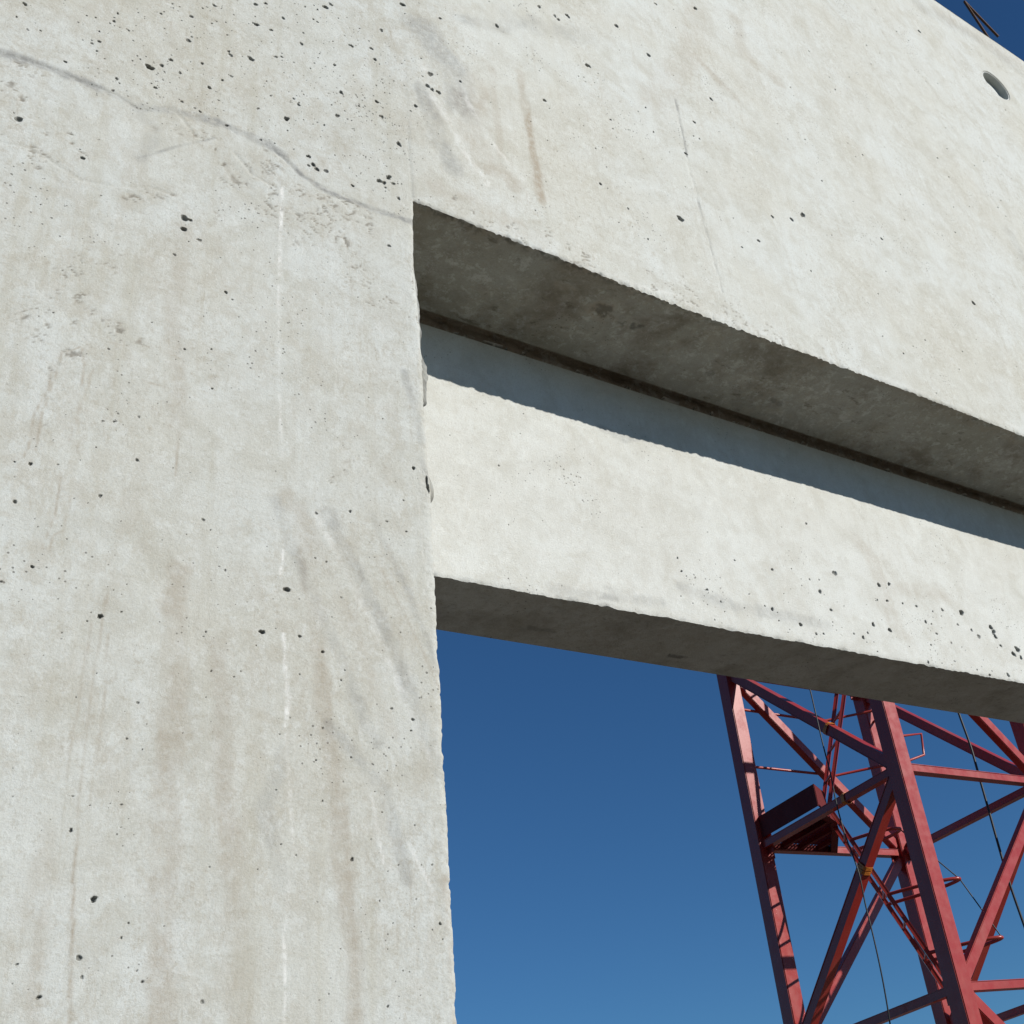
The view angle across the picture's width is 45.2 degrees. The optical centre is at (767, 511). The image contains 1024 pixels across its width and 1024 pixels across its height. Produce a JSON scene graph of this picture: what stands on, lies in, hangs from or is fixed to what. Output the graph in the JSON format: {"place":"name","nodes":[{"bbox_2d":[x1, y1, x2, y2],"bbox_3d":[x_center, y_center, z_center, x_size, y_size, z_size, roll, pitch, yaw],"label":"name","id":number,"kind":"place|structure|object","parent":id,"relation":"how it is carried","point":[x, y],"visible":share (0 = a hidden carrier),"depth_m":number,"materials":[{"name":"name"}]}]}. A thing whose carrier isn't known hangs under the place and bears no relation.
{"place":"outdoors","nodes":[
{"label":"outdoors","id":0,"kind":"place"},
{"bbox_2d":[436,0,1023,1023],"label":"sky","id":1,"kind":"structure","parent":0,"point":[601,871],"materials":[{"name":"blue"}]},
{"bbox_3d":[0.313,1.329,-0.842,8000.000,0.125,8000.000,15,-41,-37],"label":"ground","id":2,"kind":"structure","parent":0,"visible":0},
{"bbox_2d":[0,0,1023,1023],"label":"concrete wall","id":3,"kind":"structure","parent":2,"relation":"on","point":[243,243],"depth_m":1.97,"materials":[{"name":"grey concrete"}]},
{"bbox_2d":[419,308,1023,723],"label":"concrete beam","id":4,"kind":"structure","parent":3,"relation":"attached to","point":[583,506],"depth_m":2.82,"materials":[{"name":"grey concrete"}]},
{"bbox_2d":[963,0,998,37],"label":"rebar hairpin","id":5,"kind":"object","parent":3,"relation":"on","point":[972,11],"visible":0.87,"depth_m":5.67,"materials":[{"name":"metal"}]},
{"bbox_2d":[716,674,1023,1023],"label":"tower crane","id":6,"kind":"object","parent":2,"relation":"on","point":[951,971],"visible":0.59,"depth_m":8.91,"materials":[{"name":"red paint"}]},
{"bbox_2d":[822,722,834,735],"bbox_3d":[0.467,1.648,8.969,0.098,0.092,0.090,15,-41,-38],"label":"cable tie","id":7,"kind":"object","parent":6,"relation":"attached to","point":[824,728],"visible":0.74,"depth_m":8.94,"materials":[{"name":"orange plastic"}]},
{"bbox_2d":[840,792,850,804],"bbox_3d":[0.576,2.102,8.678,0.081,0.081,0.035,15,-41,-38],"label":"cable tie","id":8,"kind":"object","parent":6,"relation":"on","point":[842,799],"visible":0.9,"depth_m":8.65,"materials":[{"name":"orange plastic"}]},
{"bbox_2d":[809,689,890,1023],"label":"cable","id":9,"kind":"object","parent":6,"relation":"on","point":[854,860],"visible":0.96,"depth_m":8.32,"materials":[{"name":"black metal"}]},
{"bbox_2d":[856,862,872,874],"bbox_3d":[0.684,2.527,8.399,0.098,0.116,0.114,15,-41,-38],"label":"cable tie","id":10,"kind":"object","parent":6,"relation":"attached to","point":[860,865],"visible":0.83,"depth_m":8.36,"materials":[{"name":"orange plastic"}]},
{"bbox_2d":[901,830,1000,934],"bbox_3d":[1.307,2.657,8.499,0.506,0.900,0.009,-13,-32,-1],"label":"wire","id":11,"kind":"object","parent":6,"relation":"on","point":[967,890],"visible":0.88,"depth_m":8.45,"materials":[{"name":"metal"}]},
{"bbox_2d":[958,713,1023,926],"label":"cable","id":12,"kind":"object","parent":6,"relation":"on","point":[991,819],"visible":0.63,"depth_m":9.07,"materials":[{"name":"black metal"}]}
]}

